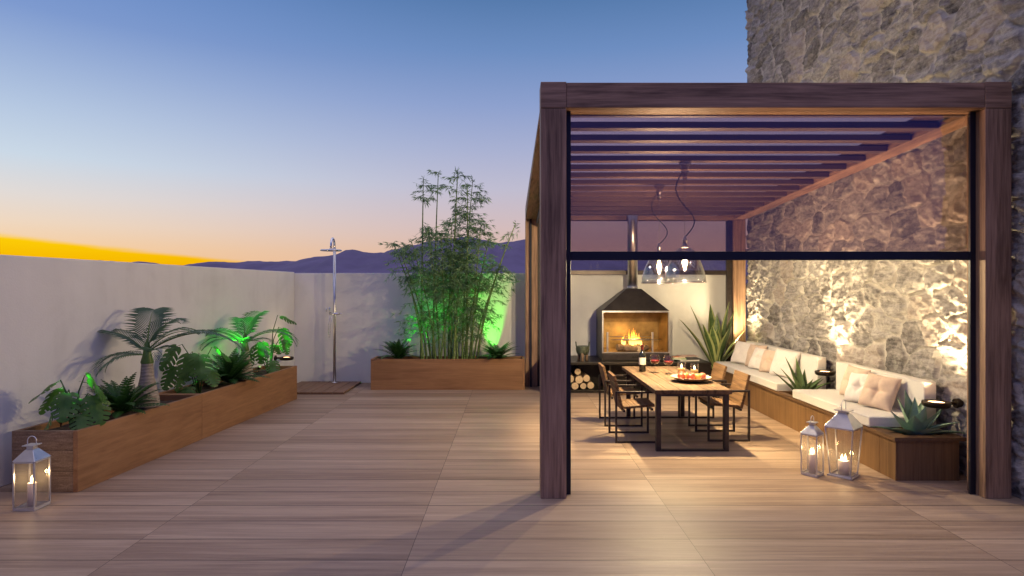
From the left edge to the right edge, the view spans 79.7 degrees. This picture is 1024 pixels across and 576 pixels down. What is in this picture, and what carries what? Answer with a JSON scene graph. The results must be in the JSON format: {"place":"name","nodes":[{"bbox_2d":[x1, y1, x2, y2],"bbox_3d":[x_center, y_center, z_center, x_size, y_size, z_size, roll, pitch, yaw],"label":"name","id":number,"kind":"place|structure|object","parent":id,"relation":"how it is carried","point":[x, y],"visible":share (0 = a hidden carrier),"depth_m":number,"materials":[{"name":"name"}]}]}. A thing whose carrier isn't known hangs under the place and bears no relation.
{"place":"outdoors","nodes":[
{"label":"outdoors","id":0,"kind":"place"},
{"bbox_2d":[99,260,294,269],"bbox_3d":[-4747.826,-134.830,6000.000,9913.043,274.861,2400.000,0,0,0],"label":"hills","id":1,"kind":"structure","parent":0,"point":[256,265],"depth_m":5852.52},
{"bbox_2d":[0,0,748,264],"label":"sky","id":2,"kind":"structure","parent":0,"point":[168,132],"materials":[{"name":"blue"}]},
{"bbox_2d":[267,237,747,283],"bbox_3d":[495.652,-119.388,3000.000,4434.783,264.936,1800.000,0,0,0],"label":"mountains","id":3,"kind":"structure","parent":0,"point":[357,261],"depth_m":2685.80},
{"bbox_2d":[0,383,1023,575],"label":"deck","id":4,"kind":"structure","parent":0,"point":[362,479],"depth_m":5.59,"materials":[{"name":"brown wood"}]},
{"bbox_2d":[12,436,50,510],"bbox_3d":[-4.375,1.673,5.590,0.203,0.654,0.203,0,0,0],"label":"lantern","id":5,"kind":"object","parent":4,"relation":"on","point":[32,453],"visible":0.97,"depth_m":5.54,"materials":[{"name":"metal"}]},
{"bbox_2d":[27,476,36,506],"bbox_3d":[-4.375,1.843,5.590,0.068,0.279,0.068,0,0,-11],"label":"candle","id":6,"kind":"object","parent":5,"relation":"on","point":[29,494],"visible":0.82,"depth_m":5.56,"materials":[{"name":"white wax"}]},
{"bbox_2d":[12,394,201,491],"bbox_3d":[-4.495,1.700,7.050,0.643,0.600,2.153,0,0,4],"label":"planter","id":7,"kind":"object","parent":4,"relation":"on","point":[89,456],"visible":0.75,"depth_m":6.43,"materials":[{"name":"brown wood"}]},
{"bbox_2d":[28,373,110,429],"bbox_3d":[-4.506,1.186,6.284,0.708,0.641,0.551,0,0,28],"label":"monstera","id":8,"kind":"object","parent":7,"relation":"on","point":[68,408],"visible":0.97,"depth_m":6.26,"materials":[{"name":"green plant"}]},
{"bbox_2d":[79,372,169,418],"bbox_3d":[-4.436,1.189,7.027,0.855,0.502,0.986,0,0,-44],"label":"fern","id":9,"kind":"object","parent":7,"relation":"in","point":[123,399],"visible":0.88,"depth_m":6.97,"materials":[{"name":"green plant"}]},
{"bbox_2d":[88,307,244,409],"bbox_3d":[-4.404,0.855,7.462,2.120,1.221,1.051,0,0,0],"label":"palm tree","id":10,"kind":"object","parent":7,"relation":"on","point":[147,376],"visible":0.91,"depth_m":7.50,"materials":[{"name":"green plant"}]},
{"bbox_2d":[0,255,293,486],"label":"terrace wall","id":11,"kind":"structure","parent":4,"relation":"on","point":[57,315],"depth_m":7.44,"materials":[{"name":"white paint"}]},
{"bbox_2d":[274,355,293,360],"bbox_3d":[-4.505,1.375,12.050,0.420,0.104,0.270,0,0,0],"label":"wall lamp","id":12,"kind":"object","parent":11,"relation":"attached to","point":[284,358],"visible":0.89,"depth_m":11.97,"materials":[{"name":"brown metal"}]},
{"bbox_2d":[159,366,296,438],"bbox_3d":[-4.308,1.700,9.582,0.643,0.600,3.011,0,0,4],"label":"planter","id":13,"kind":"object","parent":4,"relation":"on","point":[225,405],"visible":0.56,"depth_m":9.23,"materials":[{"name":"brown wood"}]},
{"bbox_2d":[159,344,230,392],"bbox_3d":[-4.442,1.175,8.591,0.761,0.779,0.775,0,0,44],"label":"monstera","id":14,"kind":"object","parent":13,"relation":"in","point":[193,365],"visible":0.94,"depth_m":8.45,"materials":[{"name":"green plant"}]},
{"bbox_2d":[192,347,272,383],"bbox_3d":[-4.303,1.181,9.299,1.151,0.499,1.068,0,0,-40],"label":"fern","id":15,"kind":"object","parent":13,"relation":"on","point":[229,372],"visible":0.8,"depth_m":9.21,"materials":[{"name":"green plant"}]},
{"bbox_2d":[199,311,299,379],"bbox_3d":[-4.329,0.920,9.781,1.752,1.089,1.019,0,0,0],"label":"palm tree","id":16,"kind":"object","parent":13,"relation":"on","point":[252,322],"visible":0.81,"depth_m":9.84,"materials":[{"name":"green plant"}]},
{"bbox_2d":[249,315,296,373],"bbox_3d":[-4.163,0.987,10.610,0.708,1.042,0.618,0,0,25],"label":"monstera","id":17,"kind":"object","parent":13,"relation":"on","point":[284,346],"visible":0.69,"depth_m":10.49,"materials":[{"name":"green plant"}]},
{"bbox_2d":[297,381,360,393],"bbox_3d":[-3.788,1.978,12.182,1.265,0.045,1.335,0,0,0],"label":"duckboard","id":18,"kind":"object","parent":4,"relation":"on","point":[320,387],"visible":0.85,"depth_m":12.08,"materials":[{"name":"brown wood"}]},
{"bbox_2d":[320,237,341,382],"bbox_3d":[-3.664,0.462,12.530,0.423,2.987,0.765,0,0,-6],"label":"outdoor shower","id":19,"kind":"object","parent":18,"relation":"on","point":[334,250],"visible":1,"depth_m":12.63,"materials":[{"name":"metal"}]},
{"bbox_2d":[371,356,524,389],"bbox_3d":[-1.262,1.698,12.310,3.024,0.605,0.540,0,0,0],"label":"planter","id":20,"kind":"object","parent":4,"relation":"on","point":[418,373],"visible":0.99,"depth_m":12.04,"materials":[{"name":"brown wood"}]},
{"bbox_2d":[375,337,418,358],"bbox_3d":[-2.286,1.209,12.205,0.957,0.442,0.940,0,0,-45],"label":"fern","id":21,"kind":"object","parent":20,"relation":"in","point":[398,351],"visible":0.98,"depth_m":12.17,"materials":[{"name":"green plant"}]},
{"bbox_2d":[380,167,519,358],"bbox_3d":[-1.249,-0.468,12.225,2.913,3.940,1.294,0,0,0],"label":"bamboo clump","id":22,"kind":"object","parent":20,"relation":"on","point":[435,283],"visible":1,"depth_m":12.21,"materials":[{"name":"green plant"}]},
{"bbox_2d":[475,341,519,358],"bbox_3d":[-0.267,1.248,12.276,0.844,0.363,0.931,0,0,24],"label":"fern","id":23,"kind":"object","parent":20,"relation":"in","point":[495,352],"visible":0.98,"depth_m":12.19,"materials":[{"name":"green plant"}]},
{"bbox_2d":[294,273,725,382],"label":"terrace wall","id":24,"kind":"structure","parent":4,"relation":"on","point":[367,304],"depth_m":12.92,"materials":[{"name":"white paint"}]},
{"bbox_2d":[598,362,642,426],"bbox_3d":[1.599,1.567,9.135,0.575,0.865,0.582,0,0,0],"label":"dining chair","id":25,"kind":"object","parent":4,"relation":"on","point":[604,376],"visible":0.71,"depth_m":8.90,"materials":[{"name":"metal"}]},
{"bbox_2d":[607,371,654,442],"bbox_3d":[1.597,1.567,8.185,0.575,0.865,0.582,0,0,0],"label":"dining chair","id":26,"kind":"object","parent":4,"relation":"on","point":[620,403],"visible":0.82,"depth_m":8.11,"materials":[{"name":"wood"}]},
{"bbox_2d":[571,355,710,392],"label":"hearth platform","id":27,"kind":"structure","parent":4,"relation":"on","point":[590,368],"depth_m":11.90,"materials":[{"name":"black metal"}]},
{"bbox_2d":[571,380,578,389],"bbox_3d":[1.200,1.879,12.047,0.147,0.144,0.589,0,0,-2],"label":"firewood log","id":28,"kind":"object","parent":27,"relation":"on","point":[574,385],"visible":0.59,"depth_m":11.75,"materials":[{"name":"brown wood"}]},
{"bbox_2d":[573,372,582,383],"bbox_3d":[1.296,1.756,12.048,0.161,0.160,0.584,0,0,2],"label":"firewood log","id":29,"kind":"object","parent":28,"relation":"on","point":[578,379],"visible":0.84,"depth_m":11.76,"materials":[{"name":"brown wood"}]},
{"bbox_2d":[574,365,580,374],"bbox_3d":[1.291,1.616,12.130,0.124,0.128,0.470,0,0,3],"label":"firewood log","id":30,"kind":"object","parent":29,"relation":"on","point":[577,370],"visible":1,"depth_m":11.90,"materials":[{"name":"brown wood"}]},
{"bbox_2d":[575,341,589,361],"bbox_3d":[1.372,1.231,11.920,0.282,0.380,0.272,0,0,0],"label":"tripod pot","id":31,"kind":"object","parent":27,"relation":"on","point":[582,350],"visible":1,"depth_m":11.84,"materials":[{"name":"green metal"}]},
{"bbox_2d":[579,380,585,388],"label":"firewood log","id":32,"kind":"object","parent":27,"relation":"on","point":[583,385],"visible":0.71,"depth_m":11.78,"materials":[{"name":"brown wood"}]},
{"bbox_2d":[580,371,589,381],"bbox_3d":[1.417,1.738,12.062,0.136,0.136,0.564,0,0,-3],"label":"firewood log","id":33,"kind":"object","parent":32,"relation":"on","point":[586,377],"visible":0.75,"depth_m":11.78,"materials":[{"name":"brown wood"}]},
{"bbox_2d":[584,380,593,388],"bbox_3d":[1.506,1.877,12.072,0.146,0.139,0.547,0,0,0],"label":"firewood log","id":34,"kind":"object","parent":27,"relation":"on","point":[589,384],"visible":0.64,"depth_m":11.80,"materials":[{"name":"brown wood"}]},
{"bbox_2d":[596,215,669,360],"bbox_3d":[2.413,-0.465,12.349,1.314,3.770,0.862,0,0,0],"label":"fireplace","id":35,"kind":"object","parent":27,"relation":"on","point":[621,314],"visible":0.95,"depth_m":12.21,"materials":[{"name":"black metal"}]},
{"bbox_2d":[616,343,642,350],"bbox_3d":[2.357,1.176,12.290,0.549,0.152,0.146,0,0,-15],"label":"burning log","id":36,"kind":"object","parent":35,"relation":"in","point":[619,347],"visible":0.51,"depth_m":12.20,"materials":[{"name":"brown wood"}]},
{"bbox_2d":[621,328,641,344],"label":"flames","id":37,"kind":"object","parent":36,"relation":"on","point":[632,342],"visible":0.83,"depth_m":12.18,"materials":[{"name":"yellow"}]},
{"bbox_2d":[624,345,644,351],"bbox_3d":[2.423,1.193,12.147,0.410,0.128,0.132,0,0,4],"label":"burning log","id":38,"kind":"object","parent":35,"relation":"in","point":[629,348],"visible":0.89,"depth_m":12.10,"materials":[{"name":"brown wood"}]},
{"bbox_2d":[637,345,648,351],"bbox_3d":[2.599,1.199,12.200,0.121,0.122,0.323,0,0,40],"label":"burning log","id":39,"kind":"object","parent":35,"relation":"in","point":[646,348],"visible":0.62,"depth_m":12.17,"materials":[{"name":"brown wood"}]},
{"bbox_2d":[676,358,699,361],"bbox_3d":[3.420,1.401,12.000,0.400,0.035,0.300,0,0,-7],"label":"book","id":40,"kind":"object","parent":27,"relation":"on","point":[691,359],"visible":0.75,"depth_m":11.87,"materials":[{"name":"beige paper"}]},
{"bbox_2d":[622,366,731,450],"bbox_3d":[2.210,1.619,8.590,0.938,0.761,2.274,0,0,0],"label":"dining table","id":41,"kind":"object","parent":4,"relation":"on","point":[658,381],"visible":0.88,"depth_m":7.64,"materials":[{"name":"brown wood"}]},
{"bbox_2d":[639,345,645,371],"bbox_3d":[1.934,1.039,9.100,0.102,0.397,0.102,0,0,0],"label":"wine bottle","id":42,"kind":"object","parent":41,"relation":"on","point":[642,361],"visible":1,"depth_m":9.06,"materials":[{"name":"black glass"}]},
{"bbox_2d":[650,355,659,368],"bbox_3d":[2.100,1.109,9.020,0.148,0.258,0.148,0,0,0],"label":"wine glass","id":43,"kind":"object","parent":41,"relation":"on","point":[654,361],"visible":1,"depth_m":8.98,"materials":[{"name":"red glass"}]},
{"bbox_2d":[664,359,673,373],"bbox_3d":[2.267,1.109,8.890,0.148,0.258,0.148,0,0,0],"label":"wine glass","id":44,"kind":"object","parent":41,"relation":"on","point":[667,362],"visible":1,"depth_m":8.85,"materials":[{"name":"red glass"}]},
{"bbox_2d":[670,374,711,382],"bbox_3d":[2.375,1.205,8.140,0.532,0.065,0.532,0,0,0],"label":"fruit plate","id":45,"kind":"object","parent":41,"relation":"on","point":[674,376],"visible":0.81,"depth_m":7.98,"materials":[{"name":"white ceramic"}]},
{"bbox_2d":[677,372,684,378],"bbox_3d":[2.240,1.164,8.120,0.104,0.103,0.104,0,0,24],"label":"apple","id":46,"kind":"object","parent":45,"relation":"on","point":[681,375],"visible":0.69,"depth_m":8.08,"materials":[{"name":"red plant"}]},
{"bbox_2d":[687,373,694,378],"bbox_3d":[2.355,1.165,8.070,0.112,0.111,0.112,0,0,-10],"label":"apple","id":47,"kind":"object","parent":45,"relation":"on","point":[690,375],"visible":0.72,"depth_m":8.03,"materials":[{"name":"red plant"}]},
{"bbox_2d":[694,373,701,378],"bbox_3d":[2.450,1.169,8.095,0.104,0.103,0.104,0,0,-2],"label":"apple","id":48,"kind":"object","parent":45,"relation":"on","point":[698,376],"visible":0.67,"depth_m":8.05,"materials":[{"name":"plant"}]},
{"bbox_2d":[699,372,705,378],"bbox_3d":[2.525,1.163,8.140,0.100,0.099,0.100,0,0,-44],"label":"apple","id":49,"kind":"object","parent":45,"relation":"on","point":[703,375],"visible":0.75,"depth_m":8.10,"materials":[{"name":"red plant"}]},
{"bbox_3d":[2.420,1.145,8.750,0.116,0.185,0.116,0,0,0],"label":"glass tumbler","id":50,"kind":"object","parent":41,"relation":"on","visible":0},
{"bbox_2d":[678,364,684,372],"bbox_3d":[2.420,1.153,8.750,0.106,0.152,0.106,0,0,0],"label":"candle","id":51,"kind":"object","parent":50,"relation":"in","point":[681,369],"visible":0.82,"depth_m":8.72,"materials":[{"name":"orange wax"}]},
{"bbox_3d":[2.580,1.154,8.670,0.110,0.168,0.110,0,0,0],"label":"glass tumbler","id":52,"kind":"object","parent":41,"relation":"on","visible":0},
{"bbox_2d":[691,365,697,373],"bbox_3d":[2.580,1.158,8.670,0.100,0.142,0.100,0,0,0],"label":"candle","id":53,"kind":"object","parent":52,"relation":"in","point":[694,370],"visible":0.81,"depth_m":8.63,"materials":[{"name":"orange wax"}]},
{"bbox_2d":[678,362,726,425],"bbox_3d":[2.841,1.567,9.155,0.575,0.865,0.582,0,0,0],"label":"dining chair","id":54,"kind":"object","parent":4,"relation":"on","point":[717,375],"visible":0.41,"depth_m":9.06,"materials":[{"name":"wood"}]},
{"bbox_2d":[695,370,750,441],"bbox_3d":[2.837,1.567,8.270,0.575,0.865,0.582,0,0,0],"label":"dining chair","id":55,"kind":"object","parent":4,"relation":"on","point":[739,384],"visible":0.82,"depth_m":8.13,"materials":[{"name":"wood"}]},
{"bbox_2d":[525,82,1011,498],"bbox_3d":[2.507,0.021,9.249,4.471,3.958,6.862,0,0,0],"label":"pergola","id":56,"kind":"object","parent":4,"relation":"on","point":[610,151],"visible":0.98,"depth_m":5.94,"materials":[{"name":"brown wood"}]},
{"bbox_2d":[641,184,676,283],"bbox_3d":[2.208,-0.807,9.202,0.532,1.483,0.532,0,0,0],"label":"pendant lamp","id":57,"kind":"object","parent":56,"relation":"hanging from","point":[659,247],"visible":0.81,"depth_m":9.20,"materials":[{"name":"clear glass"}]},
{"bbox_2d":[664,161,706,282],"bbox_3d":[2.215,-0.840,7.858,0.532,1.549,0.532,0,0,0],"label":"pendant lamp","id":58,"kind":"object","parent":56,"relation":"hanging from","point":[684,241],"visible":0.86,"depth_m":7.86,"materials":[{"name":"clear glass"}]},
{"bbox_2d":[800,415,823,477],"bbox_3d":[3.220,1.683,6.578,0.180,0.634,0.180,0,0,-41],"label":"lantern","id":59,"kind":"object","parent":4,"relation":"on","point":[812,429],"visible":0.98,"depth_m":6.56,"materials":[{"name":"metal"}]},
{"bbox_2d":[809,447,815,473],"bbox_3d":[3.220,1.846,6.578,0.068,0.274,0.068,0,0,-11],"label":"candle","id":60,"kind":"object","parent":59,"relation":"on","point":[812,462],"visible":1,"depth_m":6.55,"materials":[{"name":"white wax"}]},
{"bbox_2d":[711,367,966,480],"bbox_3d":[4.329,1.774,9.386,0.742,0.452,6.088,0,0,0],"label":"built in bench","id":61,"kind":"object","parent":4,"relation":"on","point":[895,456],"visible":0.71,"depth_m":6.66,"materials":[{"name":"brown wood"}]},
{"bbox_2d":[716,361,809,390],"bbox_3d":[4.260,1.488,10.558,0.614,0.120,2.764,0,0,0],"label":"seat cushion","id":62,"kind":"object","parent":61,"relation":"on","point":[772,381],"visible":0.46,"depth_m":9.91,"materials":[{"name":"white fabric"}]},
{"bbox_2d":[730,341,755,363],"bbox_3d":[4.330,1.213,11.500,0.164,0.437,0.437,27,-10,-25],"label":"pillow","id":63,"kind":"object","parent":62,"relation":"on","point":[739,354],"visible":0.84,"depth_m":11.46,"materials":[{"name":"white fabric"}]},
{"bbox_2d":[745,344,766,365],"bbox_3d":[4.400,1.223,11.060,0.159,0.418,0.418,21,-9,-19],"label":"pillow","id":64,"kind":"object","parent":62,"relation":"on","point":[751,349],"visible":0.31,"depth_m":11.10,"materials":[{"name":"beige fabric"}]},
{"bbox_2d":[748,347,772,368],"bbox_3d":[4.330,1.238,10.700,0.160,0.399,0.399,28,-7,-20],"label":"pillow","id":65,"kind":"object","parent":62,"relation":"on","point":[755,359],"visible":0.64,"depth_m":10.71,"materials":[{"name":"white fabric"}]},
{"bbox_2d":[759,350,774,371],"bbox_3d":[4.360,1.233,10.320,0.153,0.399,0.399,26,-13,-22],"label":"pillow","id":66,"kind":"object","parent":62,"relation":"on","point":[766,360],"visible":0.54,"depth_m":10.33,"materials":[{"name":"beige fabric"}]},
{"bbox_2d":[769,348,800,378],"bbox_3d":[4.380,1.213,9.860,0.165,0.447,0.447,23,-6,-28],"label":"pillow","id":67,"kind":"object","parent":62,"relation":"on","point":[779,363],"visible":0.85,"depth_m":9.80,"materials":[{"name":"white fabric"}]},
{"bbox_2d":[747,341,825,388],"bbox_3d":[4.637,1.292,10.573,0.146,0.508,2.794,0,0,0],"label":"bench backrest","id":68,"kind":"object","parent":61,"relation":"on","point":[810,364],"visible":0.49,"depth_m":9.42,"materials":[{"name":"white fabric"}]},
{"bbox_2d":[774,356,828,389],"bbox_3d":[4.242,1.313,8.933,0.835,0.596,0.440,0,0,0],"label":"agave","id":69,"kind":"object","parent":61,"relation":"on","point":[800,380],"visible":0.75,"depth_m":9.00,"materials":[{"name":"green plant"}]},
{"bbox_2d":[793,389,905,426],"bbox_3d":[4.260,1.488,7.730,0.614,0.120,1.870,0,0,0],"label":"seat cushion","id":70,"kind":"object","parent":61,"relation":"on","point":[829,400],"visible":0.71,"depth_m":7.45,"materials":[{"name":"white fabric"}]},
{"bbox_2d":[839,365,870,394],"bbox_3d":[4.430,1.223,7.930,0.154,0.418,0.418,17,1,-8],"label":"pillow","id":71,"kind":"object","parent":70,"relation":"on","point":[850,369],"visible":0.3,"depth_m":7.98,"materials":[{"name":"beige fabric"}]},
{"bbox_2d":[844,373,867,401],"bbox_3d":[4.340,1.243,7.620,0.160,0.390,0.390,27,-13,-18],"label":"pillow","id":72,"kind":"object","parent":70,"relation":"on","point":[855,385],"visible":0.55,"depth_m":7.64,"materials":[{"name":"white fabric"}]},
{"bbox_2d":[858,372,901,411],"bbox_3d":[4.360,1.233,7.280,0.161,0.418,0.418,26,-7,-23],"label":"pillow","id":73,"kind":"object","parent":70,"relation":"on","point":[879,392],"visible":1,"depth_m":7.21,"materials":[{"name":"beige fabric"}]},
{"bbox_2d":[836,362,935,425],"bbox_3d":[4.637,1.292,7.728,0.146,0.508,1.864,0,0,0],"label":"back cushion","id":74,"kind":"object","parent":61,"relation":"on","point":[919,389],"visible":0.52,"depth_m":7.11,"materials":[{"name":"white fabric"}]},
{"bbox_2d":[870,390,964,434],"bbox_3d":[4.345,1.367,6.531,0.877,0.495,0.468,0,0,-20],"label":"agave","id":75,"kind":"object","parent":61,"relation":"on","point":[917,422],"visible":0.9,"depth_m":6.53,"materials":[{"name":"green plant"}]},
{"bbox_2d":[824,399,862,479],"bbox_3d":[3.540,1.592,6.545,0.290,0.817,0.290,0,0,-42],"label":"lantern","id":76,"kind":"object","parent":4,"relation":"on","point":[843,419],"visible":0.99,"depth_m":6.50,"materials":[{"name":"metal"}]},
{"bbox_2d":[838,454,849,474],"bbox_3d":[3.540,1.876,6.545,0.112,0.214,0.112,0,0,-11],"label":"candle","id":77,"kind":"object","parent":76,"relation":"on","point":[844,466],"visible":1,"depth_m":6.51,"materials":[{"name":"white wax"}]},
{"bbox_2d":[745,0,1023,500],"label":"stone wall","id":78,"kind":"structure","parent":4,"relation":"on","point":[907,317],"depth_m":7.79,"materials":[{"name":"grey stone"}]},
{"bbox_2d":[815,370,835,375],"bbox_3d":[4.640,1.232,8.950,0.420,0.104,0.270,0,0,0],"label":"wall lamp","id":79,"kind":"object","parent":78,"relation":"attached to","point":[825,373],"visible":0.75,"depth_m":8.87,"materials":[{"name":"brown metal"}]},
{"bbox_2d":[921,398,963,408],"bbox_3d":[4.640,1.240,6.600,0.420,0.104,0.270,0,0,0],"label":"wall lamp","id":80,"kind":"object","parent":78,"relation":"attached to","point":[943,404],"visible":1,"depth_m":6.56,"materials":[{"name":"brown metal"}]},
{"bbox_2d":[746,296,747,339],"bbox_3d":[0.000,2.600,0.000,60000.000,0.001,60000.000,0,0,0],"label":"ground","id":81,"kind":"structure","parent":0,"point":[746,316],"depth_m":59.08,"materials":[{"name":"grey"}]},
{"bbox_3d":[3.240,1.346,11.960,0.220,0.022,0.180,0,0,-6],"label":"book","id":82,"kind":"object","parent":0,"visible":0},
{"bbox_2d":[676,355,697,356],"bbox_3d":[3.430,1.328,12.020,0.360,0.012,0.260,0,0,-3],"label":"magazine","id":83,"kind":"object","parent":82,"relation":"on","point":[687,355],"visible":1,"depth_m":12.01,"materials":[{"name":"beige paper"}]},
{"bbox_3d":[4.020,1.790,12.100,0.340,0.420,0.340,0,0,0],"label":"plant pot","id":84,"kind":"object","parent":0,"visible":0},
{"bbox_2d":[680,303,744,368],"bbox_3d":[3.976,0.936,12.101,1.336,1.344,0.447,0,0,0],"label":"snake plant","id":85,"kind":"object","parent":84,"relation":"in","point":[715,336],"visible":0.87,"depth_m":12.06,"materials":[{"name":"green leaf"},{"name":"yellow leaf edge"}]}
]}

